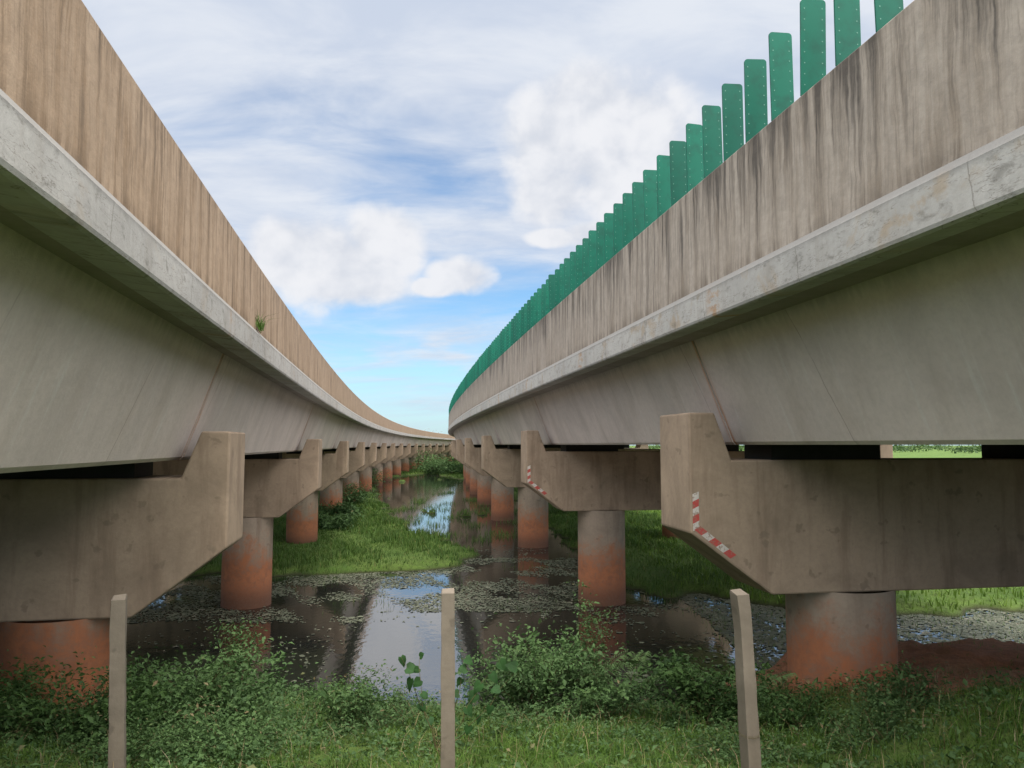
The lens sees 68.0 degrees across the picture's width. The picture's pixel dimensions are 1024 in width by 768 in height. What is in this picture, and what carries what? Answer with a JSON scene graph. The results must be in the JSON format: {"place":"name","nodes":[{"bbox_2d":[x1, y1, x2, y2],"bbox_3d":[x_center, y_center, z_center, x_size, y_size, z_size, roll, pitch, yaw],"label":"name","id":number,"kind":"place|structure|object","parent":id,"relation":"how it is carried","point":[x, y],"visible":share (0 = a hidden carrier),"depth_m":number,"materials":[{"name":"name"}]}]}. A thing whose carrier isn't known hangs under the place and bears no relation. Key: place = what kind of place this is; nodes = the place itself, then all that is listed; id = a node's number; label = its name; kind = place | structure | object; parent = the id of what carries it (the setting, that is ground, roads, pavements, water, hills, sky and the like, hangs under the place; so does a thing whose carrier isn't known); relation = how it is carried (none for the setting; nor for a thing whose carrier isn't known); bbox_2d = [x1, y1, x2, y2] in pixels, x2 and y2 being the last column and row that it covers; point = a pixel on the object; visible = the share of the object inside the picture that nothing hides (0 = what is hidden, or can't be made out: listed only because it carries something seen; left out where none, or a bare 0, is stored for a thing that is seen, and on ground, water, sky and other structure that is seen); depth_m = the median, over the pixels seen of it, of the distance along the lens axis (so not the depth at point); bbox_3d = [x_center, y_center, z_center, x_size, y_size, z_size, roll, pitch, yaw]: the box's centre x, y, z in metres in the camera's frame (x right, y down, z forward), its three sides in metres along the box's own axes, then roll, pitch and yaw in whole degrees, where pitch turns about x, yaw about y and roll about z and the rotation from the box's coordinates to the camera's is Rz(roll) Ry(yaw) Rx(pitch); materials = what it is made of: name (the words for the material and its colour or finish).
{"place":"outdoors","nodes":[
{"label":"outdoors","id":0,"kind":"place"},
{"bbox_2d":[195,466,783,603],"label":"marsh grass","id":1,"kind":"structure","parent":0,"point":[378,518],"depth_m":33.56,"materials":[{"name":"green plant"}]},
{"bbox_2d":[0,446,1023,767],"bbox_3d":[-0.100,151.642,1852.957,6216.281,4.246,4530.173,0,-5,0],"label":"ground","id":2,"kind":"structure","parent":0,"point":[954,654],"depth_m":11.04,"materials":[{"name":"green plant"}]},
{"bbox_2d":[0,645,64,730],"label":"shrub","id":3,"kind":"object","parent":2,"relation":"on","point":[26,686],"visible":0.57,"depth_m":8.18,"materials":[{"name":"green plant"}]},
{"bbox_2d":[0,651,204,755],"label":"shrub","id":4,"kind":"object","parent":2,"relation":"on","point":[9,717],"visible":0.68,"depth_m":7.26,"materials":[{"name":"green plant"}]},
{"bbox_2d":[27,695,205,767],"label":"shrub","id":5,"kind":"object","parent":2,"relation":"on","point":[163,733],"visible":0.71,"depth_m":6.73,"materials":[{"name":"green plant"}]},
{"bbox_2d":[108,594,126,767],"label":"fence post","id":6,"kind":"object","parent":2,"relation":"on","point":[117,691],"visible":1,"depth_m":5.60,"materials":[{"name":"concrete"}]},
{"bbox_2d":[59,620,324,737],"bbox_3d":[-3.508,3.329,8.469,2.854,1.227,3.052,0,-5,0],"label":"shrub","id":7,"kind":"object","parent":2,"relation":"on","point":[211,679],"visible":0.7,"depth_m":8.46,"materials":[{"name":"green plant"}]},
{"bbox_2d":[0,0,457,708],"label":"viaduct","id":8,"kind":"object","parent":2,"relation":"on","point":[170,416],"visible":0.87,"depth_m":8.28,"materials":[{"name":"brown concrete"}]},
{"bbox_2d":[255,311,271,332],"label":"parapet weed","id":9,"kind":"object","parent":8,"relation":"on","point":[260,326],"visible":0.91,"depth_m":10.37,"materials":[{"name":"green plant"}]},
{"bbox_2d":[126,679,344,767],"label":"shrub","id":10,"kind":"object","parent":2,"relation":"on","point":[219,736],"visible":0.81,"depth_m":7.26,"materials":[{"name":"green plant"}]},
{"bbox_2d":[209,617,267,698],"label":"tall weed","id":11,"kind":"object","parent":2,"relation":"on","point":[235,643],"visible":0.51,"depth_m":9.64,"materials":[{"name":"green plant"}]},
{"bbox_2d":[318,508,364,530],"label":"shrub","id":12,"kind":"object","parent":2,"relation":"on","point":[337,521],"visible":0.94,"depth_m":40.23,"materials":[{"name":"green plant"}]},
{"bbox_2d":[318,495,366,516],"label":"shrub","id":13,"kind":"object","parent":2,"relation":"on","point":[337,507],"visible":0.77,"depth_m":47.13,"materials":[{"name":"green plant"}]},
{"bbox_2d":[319,677,380,730],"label":"bush","id":14,"kind":"object","parent":2,"relation":"on","point":[357,705],"visible":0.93,"depth_m":8.67,"materials":[{"name":"green plant"}]},
{"bbox_2d":[319,474,381,502],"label":"shrub","id":15,"kind":"object","parent":2,"relation":"on","point":[360,494],"visible":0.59,"depth_m":57.36,"materials":[{"name":"green plant"}]},
{"bbox_2d":[283,659,419,734],"bbox_3d":[-1.983,3.867,9.414,1.842,0.713,2.050,0,-5,0],"label":"shrub","id":16,"kind":"object","parent":2,"relation":"on","point":[335,694],"visible":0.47,"depth_m":9.45,"materials":[{"name":"green plant"}]},
{"bbox_2d":[372,467,395,486],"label":"shrub","id":17,"kind":"object","parent":2,"relation":"on","point":[375,483],"visible":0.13,"depth_m":83.71,"materials":[{"name":"green plant"}]},
{"bbox_2d":[348,680,475,731],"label":"shrub","id":18,"kind":"object","parent":2,"relation":"on","point":[393,713],"visible":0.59,"depth_m":9.01,"materials":[{"name":"green plant"}]},
{"bbox_2d":[408,445,458,472],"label":"shrub","id":19,"kind":"object","parent":2,"relation":"on","point":[427,455],"visible":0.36,"depth_m":125.75,"materials":[{"name":"green plant"}]},
{"bbox_2d":[417,456,462,473],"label":"shrub","id":20,"kind":"object","parent":2,"relation":"on","point":[432,465],"visible":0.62,"depth_m":121.78,"materials":[{"name":"green plant"}]},
{"bbox_2d":[419,455,462,474],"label":"shrub","id":21,"kind":"object","parent":2,"relation":"on","point":[447,468],"visible":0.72,"depth_m":117.21,"materials":[{"name":"green plant"}]},
{"bbox_2d":[440,588,454,767],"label":"fence post","id":22,"kind":"object","parent":2,"relation":"on","point":[447,758],"visible":1,"depth_m":5.59,"materials":[{"name":"concrete"}]},
{"bbox_2d":[398,652,517,755],"bbox_3d":[-0.530,3.041,7.277,1.205,1.022,0.258,-1,-5,13],"label":"climbing plant","id":23,"kind":"object","parent":2,"relation":"on","point":[502,664],"visible":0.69,"depth_m":7.30,"materials":[{"name":"green plant"}]},
{"bbox_2d":[0,675,974,767],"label":"coarse grass tufts","id":24,"kind":"object","parent":2,"relation":"on","point":[902,762],"visible":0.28,"depth_m":7.08,"materials":[{"name":"green plant"}]},
{"bbox_2d":[0,657,1023,767],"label":"leafy ground cover","id":25,"kind":"object","parent":2,"relation":"on","point":[20,740],"visible":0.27,"depth_m":7.56,"materials":[{"name":"green plant"}]},
{"bbox_2d":[0,639,1023,767],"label":"bank grass","id":26,"kind":"structure","parent":2,"relation":"on","point":[645,714],"depth_m":7.25,"materials":[{"name":"green plant"}]},
{"bbox_2d":[0,646,1023,767],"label":"dry straw","id":27,"kind":"object","parent":2,"relation":"on","point":[604,727],"visible":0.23,"depth_m":7.36,"materials":[{"name":"green plant"}]},
{"bbox_2d":[456,610,659,721],"bbox_3d":[0.522,3.673,9.961,2.822,1.465,2.664,0,-5,0],"label":"shrub","id":28,"kind":"object","parent":2,"relation":"on","point":[516,686],"visible":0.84,"depth_m":9.70,"materials":[{"name":"green plant"}]},
{"bbox_2d":[508,643,645,709],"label":"fern","id":29,"kind":"object","parent":2,"relation":"on","point":[616,664],"visible":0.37,"depth_m":10.46,"materials":[{"name":"green plant"}]},
{"bbox_2d":[566,579,618,674],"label":"tall weed","id":30,"kind":"object","parent":2,"relation":"on","point":[584,606],"visible":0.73,"depth_m":10.46,"materials":[{"name":"green plant"}]},
{"bbox_2d":[534,647,665,721],"bbox_3d":[1.121,3.831,9.508,1.705,0.759,1.552,0,-5,0],"label":"shrub","id":31,"kind":"object","parent":2,"relation":"on","point":[621,695],"visible":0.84,"depth_m":9.28,"materials":[{"name":"green plant"}]},
{"bbox_2d":[582,650,672,711],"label":"fern","id":32,"kind":"object","parent":2,"relation":"on","point":[642,661],"visible":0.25,"depth_m":10.36,"materials":[{"name":"green plant"}]},
{"bbox_2d":[620,641,784,733],"bbox_3d":[2.294,3.614,9.193,1.942,1.074,1.748,0,-5,0],"label":"shrub","id":33,"kind":"object","parent":2,"relation":"on","point":[680,674],"visible":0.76,"depth_m":9.02,"materials":[{"name":"green plant"}]},
{"bbox_2d":[448,0,1023,695],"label":"viaduct","id":34,"kind":"object","parent":2,"relation":"on","point":[810,300],"visible":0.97,"depth_m":9.30,"materials":[{"name":"grey concrete"}]},
{"bbox_2d":[481,354,482,373],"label":"anti glare panel","id":35,"kind":"object","parent":34,"relation":"on","point":[481,362],"visible":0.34,"depth_m":33.48,"materials":[{"name":"green plastic"}]},
{"bbox_2d":[486,348,487,368],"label":"anti glare panel","id":36,"kind":"object","parent":34,"relation":"on","point":[486,357],"visible":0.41,"depth_m":31.40,"materials":[{"name":"green plastic"}]},
{"bbox_2d":[489,345,490,365],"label":"anti glare panel","id":37,"kind":"object","parent":34,"relation":"on","point":[489,353],"visible":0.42,"depth_m":30.36,"materials":[{"name":"green plastic"}]},
{"bbox_2d":[493,339,494,362],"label":"anti glare panel","id":38,"kind":"object","parent":34,"relation":"on","point":[493,350],"visible":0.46,"depth_m":28.79,"materials":[{"name":"green plastic"}]},
{"bbox_2d":[495,337,496,360],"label":"anti glare panel","id":39,"kind":"object","parent":34,"relation":"on","point":[495,348],"visible":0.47,"depth_m":28.24,"materials":[{"name":"green plastic"}]},
{"bbox_2d":[497,335,498,358],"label":"anti glare panel","id":40,"kind":"object","parent":34,"relation":"on","point":[497,345],"visible":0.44,"depth_m":27.74,"materials":[{"name":"green plastic"}]},
{"bbox_2d":[500,331,501,355],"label":"anti glare panel","id":41,"kind":"object","parent":34,"relation":"on","point":[500,343],"visible":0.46,"depth_m":26.68,"materials":[{"name":"green plastic"}]},
{"bbox_2d":[502,329,503,353],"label":"anti glare panel","id":42,"kind":"object","parent":34,"relation":"on","point":[502,341],"visible":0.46,"depth_m":26.15,"materials":[{"name":"green plastic"}]},
{"bbox_2d":[504,326,506,351],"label":"anti glare panel","id":43,"kind":"object","parent":34,"relation":"on","point":[505,328],"visible":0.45,"depth_m":25.62,"materials":[{"name":"green plastic"}]},
{"bbox_2d":[506,324,508,349],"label":"anti glare panel","id":44,"kind":"object","parent":34,"relation":"on","point":[507,334],"visible":0.47,"depth_m":25.11,"materials":[{"name":"green plastic"}]},
{"bbox_2d":[508,321,510,348],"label":"anti glare panel","id":45,"kind":"object","parent":34,"relation":"on","point":[509,343],"visible":0.45,"depth_m":24.59,"materials":[{"name":"green plastic"}]},
{"bbox_2d":[511,319,512,345],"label":"anti glare panel","id":46,"kind":"object","parent":34,"relation":"on","point":[511,332],"visible":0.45,"depth_m":24.06,"materials":[{"name":"green plastic"}]},
{"bbox_2d":[513,316,515,343],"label":"anti glare panel","id":47,"kind":"object","parent":34,"relation":"on","point":[514,332],"visible":0.42,"depth_m":23.52,"materials":[{"name":"green plastic"}]},
{"bbox_2d":[515,313,517,340],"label":"anti glare panel","id":48,"kind":"object","parent":34,"relation":"on","point":[516,318],"visible":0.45,"depth_m":23.02,"materials":[{"name":"green plastic"}]},
{"bbox_2d":[518,310,520,339],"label":"anti glare panel","id":49,"kind":"object","parent":34,"relation":"on","point":[519,324],"visible":0.48,"depth_m":22.49,"materials":[{"name":"green plastic"}]},
{"bbox_2d":[521,307,523,336],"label":"anti glare panel","id":50,"kind":"object","parent":34,"relation":"on","point":[522,321],"visible":0.42,"depth_m":21.97,"materials":[{"name":"green plastic"}]},
{"bbox_2d":[524,303,526,333],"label":"anti glare panel","id":51,"kind":"object","parent":34,"relation":"on","point":[525,317],"visible":0.47,"depth_m":21.46,"materials":[{"name":"green plastic"}]},
{"bbox_2d":[527,300,529,330],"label":"anti glare panel","id":52,"kind":"object","parent":34,"relation":"on","point":[528,315],"visible":0.48,"depth_m":20.92,"materials":[{"name":"green plastic"}]},
{"bbox_2d":[530,296,533,328],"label":"anti glare panel","id":53,"kind":"object","parent":34,"relation":"on","point":[531,311],"visible":0.45,"depth_m":20.39,"materials":[{"name":"green plastic"}]},
{"bbox_2d":[534,292,536,324],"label":"anti glare panel","id":54,"kind":"object","parent":34,"relation":"on","point":[535,307],"visible":0.45,"depth_m":19.89,"materials":[{"name":"green plastic"}]},
{"bbox_2d":[537,288,540,322],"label":"anti glare panel","id":55,"kind":"object","parent":34,"relation":"on","point":[538,304],"visible":0.47,"depth_m":19.36,"materials":[{"name":"green plastic"}]},
{"bbox_2d":[541,284,545,318],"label":"anti glare panel","id":56,"kind":"object","parent":34,"relation":"on","point":[543,291],"visible":0.48,"depth_m":18.86,"materials":[{"name":"green plastic"}]},
{"bbox_2d":[545,279,549,314],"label":"anti glare panel","id":57,"kind":"object","parent":34,"relation":"on","point":[547,310],"visible":0.48,"depth_m":18.31,"materials":[{"name":"green plastic"}]},
{"bbox_2d":[548,274,554,310],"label":"anti glare panel","id":58,"kind":"object","parent":34,"relation":"on","point":[551,278],"visible":0.48,"depth_m":17.79,"materials":[{"name":"green plastic"}]},
{"bbox_2d":[554,269,558,307],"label":"anti glare panel","id":59,"kind":"object","parent":34,"relation":"on","point":[556,295],"visible":0.48,"depth_m":17.27,"materials":[{"name":"green plastic"}]},
{"bbox_2d":[559,264,563,302],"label":"anti glare panel","id":60,"kind":"object","parent":34,"relation":"on","point":[561,282],"visible":0.48,"depth_m":16.73,"materials":[{"name":"green plastic"}]},
{"bbox_2d":[564,258,569,298],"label":"anti glare panel","id":61,"kind":"object","parent":34,"relation":"on","point":[566,277],"visible":0.51,"depth_m":16.23,"materials":[{"name":"green plastic"}]},
{"bbox_2d":[570,252,575,293],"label":"anti glare panel","id":62,"kind":"object","parent":34,"relation":"on","point":[572,271],"visible":0.48,"depth_m":15.69,"materials":[{"name":"green plastic"}]},
{"bbox_2d":[576,245,581,287],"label":"anti glare panel","id":63,"kind":"object","parent":34,"relation":"on","point":[578,265],"visible":0.48,"depth_m":15.17,"materials":[{"name":"green plastic"}]},
{"bbox_2d":[582,238,588,282],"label":"anti glare panel","id":64,"kind":"object","parent":34,"relation":"on","point":[585,259],"visible":0.49,"depth_m":14.66,"materials":[{"name":"green plastic"}]},
{"bbox_2d":[588,230,595,276],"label":"anti glare panel","id":65,"kind":"object","parent":34,"relation":"on","point":[592,251],"visible":0.48,"depth_m":14.13,"materials":[{"name":"green plastic"}]},
{"bbox_2d":[596,222,604,270],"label":"anti glare panel","id":66,"kind":"object","parent":34,"relation":"on","point":[600,259],"visible":0.45,"depth_m":13.60,"materials":[{"name":"green plastic"}]},
{"bbox_2d":[604,213,612,262],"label":"anti glare panel","id":67,"kind":"object","parent":34,"relation":"on","point":[608,236],"visible":0.48,"depth_m":13.07,"materials":[{"name":"green plastic"}]},
{"bbox_2d":[613,203,622,255],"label":"anti glare panel","id":68,"kind":"object","parent":34,"relation":"on","point":[617,227],"visible":0.5,"depth_m":12.55,"materials":[{"name":"green plastic"}]},
{"bbox_2d":[622,193,632,247],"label":"anti glare panel","id":69,"kind":"object","parent":34,"relation":"on","point":[627,219],"visible":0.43,"depth_m":12.04,"materials":[{"name":"green plastic"}]},
{"bbox_2d":[632,182,644,238],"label":"anti glare panel","id":70,"kind":"object","parent":34,"relation":"on","point":[638,208],"visible":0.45,"depth_m":11.52,"materials":[{"name":"green plastic"}]},
{"bbox_2d":[643,170,657,228],"bbox_3d":[2.024,-2.659,11.010,0.232,0.915,0.100,0,-6,-9],"label":"anti glare panel","id":71,"kind":"object","parent":34,"relation":"on","point":[650,194],"visible":0.62,"depth_m":11.01,"materials":[{"name":"green plastic"}]},
{"bbox_2d":[657,155,670,217],"bbox_3d":[2.111,-2.702,10.472,0.232,0.915,0.100,1,-4,-14],"label":"anti glare panel","id":72,"kind":"object","parent":34,"relation":"on","point":[663,187],"visible":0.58,"depth_m":10.46,"materials":[{"name":"green plastic"}]},
{"bbox_2d":[669,141,686,206],"bbox_3d":[2.189,-2.743,9.960,0.232,0.915,0.100,0,-5,-8],"label":"anti glare panel","id":73,"kind":"object","parent":34,"relation":"on","point":[678,170],"visible":0.83,"depth_m":9.96,"materials":[{"name":"green plastic"}]},
{"bbox_2d":[686,123,703,192],"bbox_3d":[2.276,-2.785,9.435,0.232,0.915,0.100,1,-5,-15],"label":"anti glare panel","id":74,"kind":"object","parent":34,"relation":"on","point":[694,155],"visible":0.84,"depth_m":9.43,"materials":[{"name":"green plastic"}]},
{"bbox_2d":[702,105,722,177],"bbox_3d":[2.355,-2.826,8.915,0.232,0.915,0.100,0,-5,-9],"label":"anti glare panel","id":75,"kind":"object","parent":34,"relation":"on","point":[712,139],"visible":0.85,"depth_m":8.91,"materials":[{"name":"green plastic"}]},
{"bbox_2d":[722,83,743,161],"bbox_3d":[2.440,-2.869,8.384,0.232,0.915,0.100,0,-4,-5],"label":"anti glare panel","id":76,"kind":"object","parent":34,"relation":"on","point":[732,118],"visible":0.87,"depth_m":8.38,"materials":[{"name":"green plastic"}]},
{"bbox_2d":[744,59,767,142],"bbox_3d":[2.523,-2.911,7.855,0.232,0.915,0.100,0,-3,-2],"label":"anti glare panel","id":77,"kind":"object","parent":34,"relation":"on","point":[755,94],"visible":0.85,"depth_m":7.85,"materials":[{"name":"green plastic"}]},
{"bbox_2d":[768,32,793,120],"bbox_3d":[2.604,-2.952,7.338,0.232,0.915,0.100,0,-4,-7],"label":"anti glare panel","id":78,"kind":"object","parent":34,"relation":"on","point":[781,74],"visible":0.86,"depth_m":7.33,"materials":[{"name":"green plastic"}]},
{"bbox_2d":[800,0,825,95],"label":"anti glare panel","id":79,"kind":"object","parent":34,"relation":"on","point":[812,43],"visible":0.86,"depth_m":6.80,"materials":[{"name":"green plastic"}]},
{"bbox_2d":[833,0,860,65],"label":"anti glare panel","id":80,"kind":"object","parent":34,"relation":"on","point":[847,32],"visible":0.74,"depth_m":6.28,"materials":[{"name":"green plastic"}]},
{"bbox_2d":[874,0,903,31],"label":"anti glare panel","id":81,"kind":"object","parent":34,"relation":"on","point":[886,11],"visible":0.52,"depth_m":5.74,"materials":[{"name":"green plastic"}]},
{"bbox_2d":[690,667,798,709],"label":"fern","id":82,"kind":"object","parent":2,"relation":"on","point":[778,677],"visible":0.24,"depth_m":9.71,"materials":[{"name":"green plant"}]},
{"bbox_2d":[730,589,761,767],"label":"fence post","id":83,"kind":"object","parent":2,"relation":"on","point":[749,732],"visible":1,"depth_m":5.61,"materials":[{"name":"concrete"}]},
{"bbox_2d":[659,707,852,767],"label":"shrub","id":84,"kind":"object","parent":2,"relation":"on","point":[730,755],"visible":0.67,"depth_m":7.21,"materials":[{"name":"green plant"}]},
{"bbox_2d":[726,674,859,739],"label":"shrub","id":85,"kind":"object","parent":2,"relation":"on","point":[783,708],"visible":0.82,"depth_m":8.52,"materials":[{"name":"green plant"}]},
{"bbox_2d":[632,445,980,453],"bbox_3d":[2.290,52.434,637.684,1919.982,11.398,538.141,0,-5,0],"label":"distant trees","id":86,"kind":"object","parent":2,"relation":"on","point":[965,449],"visible":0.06,"depth_m":446.80,"materials":[{"name":"green plant"}]},
{"bbox_2d":[625,510,1023,613],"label":"meadow grass","id":87,"kind":"structure","parent":2,"relation":"on","point":[706,575],"depth_m":24.60,"materials":[{"name":"green plant"}]},
{"bbox_2d":[781,682,950,762],"bbox_3d":[3.600,3.252,7.423,1.876,0.503,1.473,-2,-5,19],"label":"shrub","id":88,"kind":"object","parent":2,"relation":"on","point":[886,732],"visible":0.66,"depth_m":7.39,"materials":[{"name":"green plant"}]},
{"bbox_2d":[819,650,999,727],"bbox_3d":[4.285,3.287,8.183,2.057,0.595,2.169,0,-5,0],"label":"shrub","id":89,"kind":"object","parent":2,"relation":"on","point":[897,681],"visible":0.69,"depth_m":8.33,"materials":[{"name":"green plant"}]},
{"bbox_2d":[82,0,980,445],"label":"sky","id":90,"kind":"structure","parent":0,"point":[405,176],"materials":[{"name":"blue"}]},
{"bbox_2d":[126,473,1023,709],"bbox_3d":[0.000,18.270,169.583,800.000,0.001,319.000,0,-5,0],"label":"water","id":91,"kind":"structure","parent":0,"point":[389,639],"depth_m":20.03,"materials":[{"name":"black liquid"}]},
{"bbox_2d":[388,490,517,542],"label":"channel reed tufts","id":92,"kind":"object","parent":91,"relation":"on","point":[451,516],"visible":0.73,"depth_m":48.52,"materials":[{"name":"green plant"}]},
{"bbox_2d":[127,545,1023,682],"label":"floating water plants","id":93,"kind":"object","parent":91,"relation":"on","point":[723,608],"visible":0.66,"depth_m":21.50,"materials":[{"name":"green plant"}]},
{"bbox_2d":[287,553,1023,667],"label":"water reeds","id":94,"kind":"object","parent":91,"relation":"on","point":[756,617],"visible":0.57,"depth_m":20.19,"materials":[{"name":"green plant"}]}
]}

